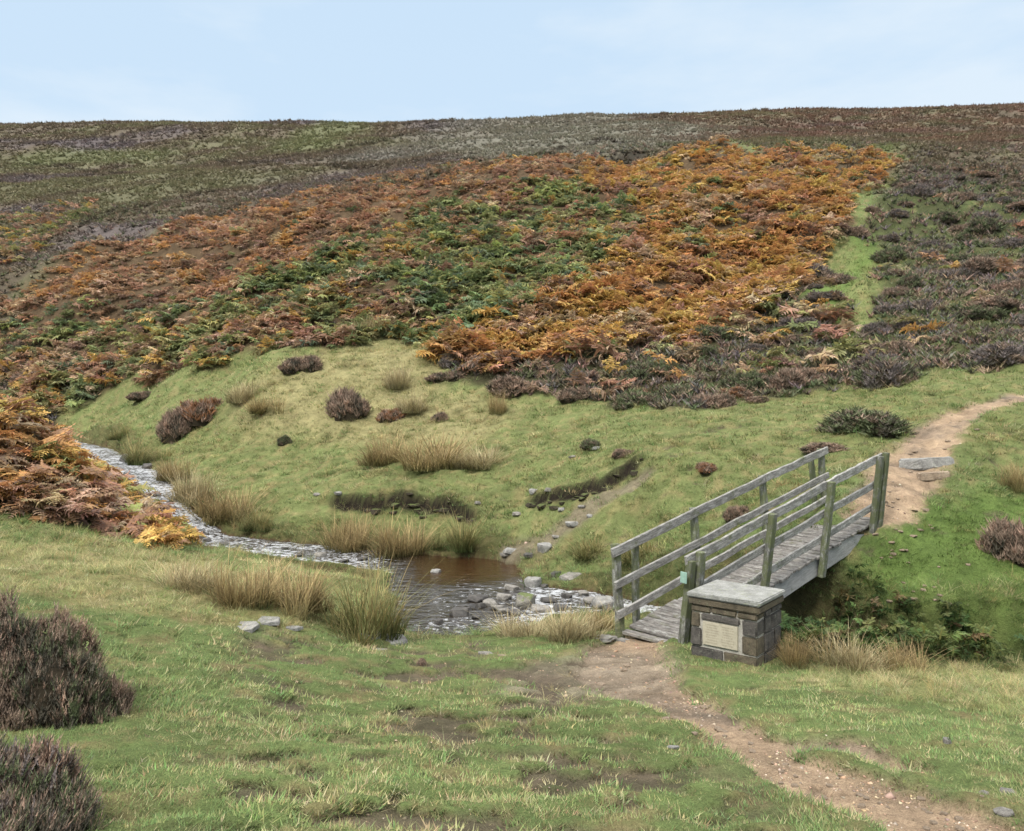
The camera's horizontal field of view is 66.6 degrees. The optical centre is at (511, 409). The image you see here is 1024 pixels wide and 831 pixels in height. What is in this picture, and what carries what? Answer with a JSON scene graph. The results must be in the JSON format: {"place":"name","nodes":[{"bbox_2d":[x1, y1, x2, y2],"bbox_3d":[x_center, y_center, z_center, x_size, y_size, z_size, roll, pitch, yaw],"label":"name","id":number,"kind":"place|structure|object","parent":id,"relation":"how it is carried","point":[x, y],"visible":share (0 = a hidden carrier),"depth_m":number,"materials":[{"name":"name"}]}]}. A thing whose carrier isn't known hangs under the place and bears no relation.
{"place":"outdoors","nodes":[
{"label":"outdoors","id":0,"kind":"place"},
{"bbox_2d":[77,441,660,635],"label":"water","id":1,"kind":"structure","parent":0,"point":[490,578],"depth_m":15.60,"materials":[{"name":"liquid"}]},
{"bbox_2d":[449,606,468,616],"bbox_3d":[-0.865,3.322,12.799,0.333,0.133,0.299,3,3,-17],"label":"stone","id":2,"kind":"object","parent":1,"relation":"on","point":[456,612],"visible":1,"depth_m":12.71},
{"bbox_2d":[467,594,488,602],"bbox_3d":[-0.617,3.319,13.758,0.306,0.136,0.360,2,-2,33],"label":"stone","id":3,"kind":"object","parent":1,"relation":"on","point":[476,598],"visible":0.91,"depth_m":13.64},
{"bbox_2d":[515,592,535,607],"bbox_3d":[0.208,3.293,13.417,0.368,0.268,0.401,1,-3,19],"label":"stone","id":4,"kind":"object","parent":1,"relation":"in","point":[522,598],"visible":0.74,"depth_m":13.28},
{"bbox_2d":[524,576,541,587],"bbox_3d":[0.415,3.293,14.860,0.305,0.246,0.294,0,0,38],"label":"stone","id":5,"kind":"object","parent":1,"relation":"in","point":[533,582],"visible":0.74,"depth_m":14.75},
{"bbox_2d":[531,604,550,612],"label":"stone","id":6,"kind":"object","parent":1,"relation":"on","point":[541,607],"visible":0.77,"depth_m":12.99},
{"bbox_2d":[591,595,612,608],"bbox_3d":[1.541,3.304,13.417,0.368,0.204,0.399,2,-4,2],"label":"stone","id":7,"kind":"object","parent":1,"relation":"on","point":[608,601],"visible":0.83,"depth_m":13.28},
{"bbox_2d":[0,141,1023,830],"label":"ground","id":8,"kind":"structure","parent":0,"point":[556,675],"depth_m":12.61,"materials":[{"name":"plant"}]},
{"bbox_2d":[0,718,111,830],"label":"heather bush","id":9,"kind":"object","parent":8,"relation":"on","point":[36,794],"visible":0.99,"depth_m":3.46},
{"bbox_2d":[0,583,139,731],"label":"heather bush","id":10,"kind":"object","parent":8,"relation":"on","point":[55,677],"visible":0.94,"depth_m":5.05,"materials":[{"name":"plant"}]},
{"bbox_2d":[0,394,206,550],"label":"bracken","id":11,"kind":"object","parent":8,"relation":"on","point":[60,477],"visible":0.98,"depth_m":15.45,"materials":[{"name":"plant"}]},
{"bbox_2d":[97,422,137,439],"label":"rush clump","id":12,"kind":"object","parent":8,"relation":"on","point":[116,436],"visible":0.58,"depth_m":32.39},
{"bbox_2d":[84,431,180,465],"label":"rush clump","id":13,"kind":"object","parent":8,"relation":"on","point":[141,458],"visible":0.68,"depth_m":28.09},
{"bbox_2d":[125,390,151,401],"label":"heather bush","id":14,"kind":"object","parent":8,"relation":"on","point":[136,396],"visible":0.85,"depth_m":36.80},
{"bbox_2d":[142,450,199,481],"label":"rush clump","id":15,"kind":"object","parent":8,"relation":"on","point":[164,477],"visible":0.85,"depth_m":24.50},
{"bbox_2d":[155,407,191,444],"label":"heather bush","id":16,"kind":"object","parent":8,"relation":"on","point":[170,428],"visible":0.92,"depth_m":29.93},
{"bbox_2d":[141,455,231,507],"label":"rush clump","id":17,"kind":"object","parent":8,"relation":"on","point":[177,497],"visible":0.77,"depth_m":21.84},
{"bbox_2d":[135,546,253,593],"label":"rush clump","id":18,"kind":"object","parent":8,"relation":"on","point":[185,578],"visible":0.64,"depth_m":9.98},
{"bbox_2d":[169,394,222,425],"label":"heather bush","id":19,"kind":"object","parent":8,"relation":"on","point":[199,413],"visible":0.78,"depth_m":30.33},
{"bbox_2d":[163,476,290,526],"bbox_3d":[-7.881,2.326,20.709,4.368,1.392,4.361,0,0,6],"label":"rush clump","id":20,"kind":"object","parent":8,"relation":"on","point":[228,515],"visible":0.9,"depth_m":20.45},
{"bbox_2d":[168,544,317,610],"bbox_3d":[-3.399,2.059,9.651,2.143,0.801,2.059,0,0,-41],"label":"rush clump","id":21,"kind":"object","parent":8,"relation":"on","point":[233,598],"visible":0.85,"depth_m":9.62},
{"bbox_2d":[221,374,267,402],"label":"rush clump","id":22,"kind":"object","parent":8,"relation":"on","point":[242,395],"visible":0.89,"depth_m":30.24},
{"bbox_2d":[237,621,259,632],"bbox_3d":[-2.964,2.423,8.698,0.269,0.062,0.323,1,5,-2],"label":"stone slab","id":23,"kind":"object","parent":8,"relation":"on","point":[252,626],"depth_m":8.70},
{"bbox_2d":[220,501,281,531],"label":"rush clump","id":24,"kind":"object","parent":8,"relation":"on","point":[256,523],"visible":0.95,"depth_m":19.78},
{"bbox_2d":[233,388,297,413],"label":"rush clump","id":25,"kind":"object","parent":8,"relation":"on","point":[258,408],"visible":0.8,"depth_m":28.73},
{"bbox_2d":[258,616,279,625],"bbox_3d":[-2.858,2.480,9.145,0.276,0.054,0.357,1,-1,-9],"label":"stone slab","id":26,"kind":"object","parent":8,"relation":"on","point":[270,619],"depth_m":9.10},
{"bbox_2d":[226,549,357,621],"bbox_3d":[-2.820,2.223,10.242,2.339,0.950,2.247,0,0,-2],"label":"rush clump","id":27,"kind":"object","parent":8,"relation":"on","point":[304,598],"visible":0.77,"depth_m":10.17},
{"bbox_2d":[277,353,323,373],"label":"heather bush","id":28,"kind":"object","parent":8,"relation":"on","point":[310,363],"visible":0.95,"depth_m":31.33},
{"bbox_2d":[283,505,409,552],"bbox_3d":[-3.764,2.761,18.654,3.176,1.140,3.170,0,0,29],"label":"rush clump","id":29,"kind":"object","parent":8,"relation":"on","point":[348,544],"visible":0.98,"depth_m":18.44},
{"bbox_2d":[323,385,371,421],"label":"heather bush","id":30,"kind":"object","parent":8,"relation":"on","point":[344,404],"visible":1,"depth_m":27.57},
{"bbox_2d":[234,541,475,645],"bbox_3d":[-1.812,2.365,9.993,3.066,1.277,2.752,0,0,31],"label":"rush clump","id":31,"kind":"object","parent":8,"relation":"on","point":[380,620],"visible":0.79,"depth_m":10.03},
{"bbox_2d":[336,310,403,334],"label":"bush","id":32,"kind":"object","parent":8,"relation":"on","point":[367,323],"visible":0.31,"depth_m":35.90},
{"bbox_2d":[341,428,440,466],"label":"rush clump","id":33,"kind":"object","parent":8,"relation":"on","point":[377,458],"visible":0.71,"depth_m":22.66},
{"bbox_2d":[375,407,407,422],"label":"heather bush","id":34,"kind":"object","parent":8,"relation":"on","point":[389,415],"visible":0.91,"depth_m":27.06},
{"bbox_2d":[338,507,446,558],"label":"rush clump","id":35,"kind":"object","parent":8,"relation":"on","point":[403,549],"visible":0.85,"depth_m":17.91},
{"bbox_2d":[376,356,419,388],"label":"rush clump","id":36,"kind":"object","parent":8,"relation":"on","point":[399,380],"visible":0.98,"depth_m":29.40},
{"bbox_2d":[386,388,436,412],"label":"rush clump","id":37,"kind":"object","parent":8,"relation":"on","point":[410,406],"visible":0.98,"depth_m":27.21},
{"bbox_2d":[423,370,464,382],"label":"heather bush","id":38,"kind":"object","parent":8,"relation":"on","point":[435,377],"visible":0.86,"depth_m":29.65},
{"bbox_2d":[370,425,527,471],"bbox_3d":[-1.948,0.983,21.868,5.252,1.348,5.261,0,0,-30],"label":"rush clump","id":39,"kind":"object","parent":8,"relation":"on","point":[421,463],"visible":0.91,"depth_m":21.51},
{"bbox_2d":[438,353,465,368],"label":"heather bush","id":40,"kind":"object","parent":8,"relation":"on","point":[442,365],"visible":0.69,"depth_m":30.82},
{"bbox_2d":[410,502,501,552],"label":"rush clump","id":41,"kind":"object","parent":8,"relation":"on","point":[465,541],"visible":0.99,"depth_m":17.74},
{"bbox_2d":[442,439,529,469],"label":"rush clump","id":42,"kind":"object","parent":8,"relation":"on","point":[474,461],"visible":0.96,"depth_m":21.40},
{"bbox_2d":[482,389,514,413],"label":"rush clump","id":43,"kind":"object","parent":8,"relation":"on","point":[497,408],"visible":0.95,"depth_m":26.44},
{"bbox_2d":[484,349,523,364],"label":"heather bush","id":44,"kind":"object","parent":8,"relation":"on","point":[500,354],"visible":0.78,"depth_m":30.09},
{"bbox_2d":[484,374,528,397],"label":"heather bush","id":45,"kind":"object","parent":8,"relation":"on","point":[513,385],"visible":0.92,"depth_m":27.82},
{"bbox_2d":[0,134,1023,423],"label":"bracken","id":46,"kind":"object","parent":8,"relation":"on","point":[770,270],"visible":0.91,"depth_m":45.63,"materials":[{"name":"plant"}]},
{"bbox_2d":[0,136,1023,425],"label":"heather","id":47,"kind":"object","parent":8,"relation":"on","point":[844,368],"visible":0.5,"depth_m":31.66,"materials":[{"name":"plant"}]},
{"bbox_2d":[0,197,1023,779],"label":"long grass","id":48,"kind":"structure","parent":8,"relation":"on","point":[972,697],"depth_m":10.67,"materials":[{"name":"plant"}]},
{"bbox_2d":[0,220,1023,605],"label":"long grass","id":49,"kind":"structure","parent":8,"relation":"on","point":[358,470],"depth_m":19.26,"materials":[{"name":"plant"}]},
{"bbox_2d":[462,602,592,639],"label":"rush clump","id":50,"kind":"object","parent":8,"relation":"on","point":[528,629],"visible":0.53,"depth_m":10.96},
{"bbox_2d":[505,594,644,644],"bbox_3d":[0.770,2.749,10.034,2.028,0.665,2.210,0,0,-9],"label":"rush clump","id":51,"kind":"object","parent":8,"relation":"on","point":[565,631],"visible":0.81,"depth_m":10.22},
{"bbox_2d":[555,385,595,403],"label":"heather bush","id":52,"kind":"object","parent":8,"relation":"on","point":[569,395],"visible":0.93,"depth_m":26.37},
{"bbox_2d":[553,527,608,561],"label":"rush clump","id":53,"kind":"object","parent":8,"relation":"on","point":[585,551],"visible":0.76,"depth_m":15.69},
{"bbox_2d":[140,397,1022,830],"bbox_3d":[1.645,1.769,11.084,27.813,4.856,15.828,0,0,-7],"label":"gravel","id":54,"kind":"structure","parent":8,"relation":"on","point":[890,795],"depth_m":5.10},
{"bbox_2d":[565,370,601,383],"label":"heather bush","id":55,"kind":"object","parent":8,"relation":"on","point":[595,378],"visible":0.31,"depth_m":27.84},
{"bbox_2d":[579,438,600,450],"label":"heather bush","id":56,"kind":"object","parent":8,"relation":"on","point":[586,444],"visible":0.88,"depth_m":20.25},
{"bbox_2d":[557,603,630,631],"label":"rush clump","id":57,"kind":"object","parent":8,"relation":"on","point":[597,619],"visible":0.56,"depth_m":10.86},
{"bbox_2d":[573,343,623,364],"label":"heather bush","id":58,"kind":"object","parent":8,"relation":"on","point":[590,355],"visible":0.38,"depth_m":29.79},
{"bbox_2d":[611,448,633,458],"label":"heather bush","id":59,"kind":"object","parent":8,"relation":"on","point":[617,453],"visible":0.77,"depth_m":18.53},
{"bbox_2d":[600,523,663,565],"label":"rush clump","id":60,"kind":"object","parent":8,"relation":"on","point":[624,556],"visible":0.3,"depth_m":14.59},
{"bbox_2d":[610,388,666,411],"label":"heather bush","id":61,"kind":"object","parent":8,"relation":"on","point":[627,400],"visible":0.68,"depth_m":24.34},
{"bbox_2d":[624,358,682,383],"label":"heather bush","id":62,"kind":"object","parent":8,"relation":"on","point":[639,371],"visible":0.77,"depth_m":27.35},
{"bbox_2d":[662,384,696,396],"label":"heather bush","id":63,"kind":"object","parent":8,"relation":"on","point":[680,387],"visible":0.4,"depth_m":24.99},
{"bbox_2d":[683,343,720,357],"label":"heather bush","id":64,"kind":"object","parent":8,"relation":"on","point":[708,350],"visible":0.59,"depth_m":29.08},
{"bbox_2d":[695,460,717,473],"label":"heather bush","id":65,"kind":"object","parent":8,"relation":"on","point":[705,468],"visible":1,"depth_m":16.47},
{"bbox_2d":[689,393,739,408],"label":"heather bush","id":66,"kind":"object","parent":8,"relation":"on","point":[722,401],"visible":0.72,"depth_m":22.86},
{"bbox_2d":[690,323,740,341],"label":"heather bush","id":67,"kind":"object","parent":8,"relation":"on","point":[710,329],"visible":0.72,"depth_m":30.80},
{"bbox_2d":[716,386,754,398],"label":"heather bush","id":68,"kind":"object","parent":8,"relation":"on","point":[738,391],"visible":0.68,"depth_m":24.06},
{"bbox_2d":[722,505,749,522],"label":"heather bush","id":69,"kind":"object","parent":8,"relation":"on","point":[730,513],"visible":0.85,"depth_m":14.27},
{"bbox_2d":[687,580,785,666],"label":"stone pillar","id":70,"kind":"structure","parent":8,"relation":"on","point":[735,621],"depth_m":8.66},
{"bbox_2d":[715,369,770,388],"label":"heather bush","id":71,"kind":"object","parent":8,"relation":"on","point":[748,376],"visible":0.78,"depth_m":25.61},
{"bbox_2d":[610,447,889,643],"bbox_3d":[3.788,1.983,11.665,5.651,2.667,1.377,0,0,-40],"label":"footbridge","id":72,"kind":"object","parent":8,"relation":"on","point":[790,561],"visible":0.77,"depth_m":11.42,"materials":[{"name":"grey wood"}]},
{"bbox_2d":[742,396,770,403],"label":"heather bush","id":73,"kind":"object","parent":8,"relation":"on","point":[749,399],"visible":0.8,"depth_m":23.64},
{"bbox_2d":[755,356,791,368],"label":"heather bush","id":74,"kind":"object","parent":8,"relation":"on","point":[773,359],"visible":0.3,"depth_m":27.61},
{"bbox_2d":[767,366,821,389],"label":"heather bush","id":75,"kind":"object","parent":8,"relation":"on","point":[785,375],"visible":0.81,"depth_m":25.05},
{"bbox_2d":[772,316,822,332],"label":"heather bush","id":76,"kind":"object","parent":8,"relation":"on","point":[783,321],"visible":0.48,"depth_m":32.07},
{"bbox_2d":[789,346,831,357],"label":"heather bush","id":77,"kind":"object","parent":8,"relation":"on","point":[811,350],"visible":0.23,"depth_m":28.31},
{"bbox_2d":[765,624,855,669],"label":"rush clump","id":78,"kind":"object","parent":8,"relation":"on","point":[795,656],"visible":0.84,"depth_m":8.56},
{"bbox_2d":[803,263,835,281],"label":"heather bush","id":79,"kind":"object","parent":8,"relation":"on","point":[824,271],"visible":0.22,"depth_m":39.83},
{"bbox_2d":[797,441,849,454],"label":"heather bush","id":80,"kind":"object","parent":8,"relation":"on","point":[833,447],"visible":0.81,"depth_m":16.34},
{"bbox_2d":[806,289,845,301],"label":"heather bush","id":81,"kind":"object","parent":8,"relation":"on","point":[814,295],"visible":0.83,"depth_m":34.46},
{"bbox_2d":[816,271,858,285],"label":"heather bush","id":82,"kind":"object","parent":8,"relation":"on","point":[846,277],"visible":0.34,"depth_m":37.20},
{"bbox_2d":[781,620,921,675],"bbox_3d":[3.491,2.543,8.356,1.558,0.542,1.429,0,0,-10],"label":"rush clump","id":83,"kind":"object","parent":8,"relation":"on","point":[845,657],"visible":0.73,"depth_m":8.33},
{"bbox_2d":[842,225,870,237],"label":"heather bush","id":84,"kind":"object","parent":8,"relation":"on","point":[857,231],"visible":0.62,"depth_m":47.12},
{"bbox_2d":[813,405,922,437],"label":"heather bush","id":85,"kind":"object","parent":8,"relation":"on","point":[880,423],"visible":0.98,"depth_m":17.22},
{"bbox_2d":[858,320,892,335],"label":"heather bush","id":86,"kind":"object","parent":8,"relation":"on","point":[871,326],"visible":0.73,"depth_m":30.05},
{"bbox_2d":[850,349,907,372],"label":"heather bush","id":87,"kind":"object","parent":8,"relation":"on","point":[866,358],"visible":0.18,"depth_m":24.90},
{"bbox_2d":[851,356,919,390],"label":"heather bush","id":88,"kind":"object","parent":8,"relation":"on","point":[889,377],"visible":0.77,"depth_m":22.82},
{"bbox_2d":[854,339,918,357],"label":"heather bush","id":89,"kind":"object","parent":8,"relation":"on","point":[893,346],"visible":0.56,"depth_m":26.76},
{"bbox_2d":[866,242,909,264],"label":"heather bush","id":90,"kind":"object","parent":8,"relation":"on","point":[893,253],"visible":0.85,"depth_m":43.56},
{"bbox_2d":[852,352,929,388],"bbox_3d":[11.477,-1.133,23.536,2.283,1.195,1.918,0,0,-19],"label":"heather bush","id":91,"kind":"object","parent":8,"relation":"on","point":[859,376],"visible":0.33,"depth_m":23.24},
{"bbox_2d":[870,301,913,314],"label":"heather bush","id":92,"kind":"object","parent":8,"relation":"on","point":[882,308],"visible":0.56,"depth_m":32.10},
{"bbox_2d":[879,286,910,297],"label":"heather bush","id":93,"kind":"object","parent":8,"relation":"on","point":[893,290],"visible":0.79,"depth_m":33.55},
{"bbox_2d":[889,208,909,217],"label":"heather bush","id":94,"kind":"object","parent":8,"relation":"on","point":[897,213],"visible":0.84,"depth_m":50.74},
{"bbox_2d":[779,563,1023,666],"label":"undergrowth","id":95,"kind":"object","parent":8,"relation":"on","point":[940,641],"visible":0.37,"depth_m":9.20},
{"bbox_2d":[850,633,967,674],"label":"rush clump","id":96,"kind":"object","parent":8,"relation":"on","point":[895,659],"visible":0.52,"depth_m":8.39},
{"bbox_2d":[896,272,925,288],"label":"heather bush","id":97,"kind":"object","parent":8,"relation":"on","point":[915,280],"visible":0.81,"depth_m":34.38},
{"bbox_2d":[901,182,937,197],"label":"heather bush","id":98,"kind":"object","parent":8,"relation":"on","point":[924,190],"visible":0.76,"depth_m":54.04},
{"bbox_2d":[932,209,964,223],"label":"heather bush","id":99,"kind":"object","parent":8,"relation":"on","point":[946,216],"visible":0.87,"depth_m":50.91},
{"bbox_2d":[929,265,980,279],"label":"heather bush","id":100,"kind":"object","parent":8,"relation":"on","point":[973,272],"visible":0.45,"depth_m":36.24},
{"bbox_2d":[946,190,978,200],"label":"heather bush","id":101,"kind":"object","parent":8,"relation":"on","point":[972,196],"visible":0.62,"depth_m":54.42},
{"bbox_2d":[944,251,989,264],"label":"heather bush","id":102,"kind":"object","parent":8,"relation":"on","point":[960,257],"visible":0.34,"depth_m":39.50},
{"bbox_2d":[945,304,1008,320],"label":"heather bush","id":103,"kind":"object","parent":8,"relation":"on","point":[977,312],"visible":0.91,"depth_m":30.30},
{"bbox_2d":[959,256,1009,273],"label":"heather bush","id":104,"kind":"object","parent":8,"relation":"on","point":[986,265],"visible":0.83,"depth_m":36.21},
{"bbox_2d":[968,210,1002,221],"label":"heather bush","id":105,"kind":"object","parent":8,"relation":"on","point":[988,214],"visible":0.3,"depth_m":50.62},
{"bbox_2d":[963,216,1010,235],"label":"heather bush","id":106,"kind":"object","parent":8,"relation":"on","point":[982,224],"visible":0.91,"depth_m":46.35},
{"bbox_2d":[964,340,1023,368],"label":"heather bush","id":107,"kind":"object","parent":8,"relation":"on","point":[999,353],"visible":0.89,"depth_m":23.24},
{"bbox_2d":[970,294,1020,309],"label":"heather bush","id":108,"kind":"object","parent":8,"relation":"on","point":[998,301],"visible":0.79,"depth_m":30.70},
{"bbox_2d":[974,512,1023,567],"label":"heather bush","id":109,"kind":"object","parent":8,"relation":"on","point":[1003,539],"visible":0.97,"depth_m":12.22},
{"bbox_2d":[993,807,1014,816],"bbox_3d":[2.574,2.114,4.086,0.092,0.038,0.090,1,-8,-37],"label":"stone","id":110,"kind":"object","parent":8,"relation":"on","point":[1003,812],"visible":0.98,"depth_m":4.07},
{"bbox_2d":[990,236,1023,248],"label":"heather bush","id":111,"kind":"object","parent":8,"relation":"on","point":[1009,242],"visible":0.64,"depth_m":41.16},
{"bbox_2d":[992,459,1023,491],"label":"rush clump","id":112,"kind":"object","parent":8,"relation":"on","point":[1017,480],"visible":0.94,"depth_m":14.64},
{"bbox_2d":[995,279,1023,291],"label":"heather bush","id":113,"kind":"object","parent":8,"relation":"on","point":[1016,284],"visible":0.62,"depth_m":33.36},
{"bbox_2d":[0,107,1023,238],"bbox_3d":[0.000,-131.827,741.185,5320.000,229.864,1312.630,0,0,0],"label":"hills","id":114,"kind":"structure","parent":0,"point":[619,155],"depth_m":226.09,"materials":[{"name":"plant"}]},
{"bbox_2d":[0,101,1023,328],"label":"heather","id":115,"kind":"object","parent":114,"relation":"on","point":[942,136],"visible":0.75,"depth_m":190.07,"materials":[{"name":"plant"}]},
{"bbox_2d":[0,0,1023,123],"label":"sky","id":116,"kind":"structure","parent":0,"point":[65,60],"materials":[{"name":"blue"}]},
{"bbox_2d":[571,394,1023,830],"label":"path","id":117,"kind":"structure","parent":0,"point":[931,441],"depth_m":6.70,"materials":[{"name":"soil"}]},
{"bbox_2d":[899,456,954,469],"bbox_3d":[8.116,1.060,15.355,1.035,0.253,0.503,-4,-5,6],"label":"stone","id":118,"kind":"object","parent":117,"relation":"on","point":[921,463],"visible":0.8,"depth_m":15.16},
{"bbox_2d":[916,471,949,480],"bbox_3d":[8.003,1.242,14.780,0.663,0.177,0.361,-6,-1,-2],"label":"stone","id":119,"kind":"object","parent":117,"relation":"on","point":[929,476],"visible":0.93,"depth_m":14.65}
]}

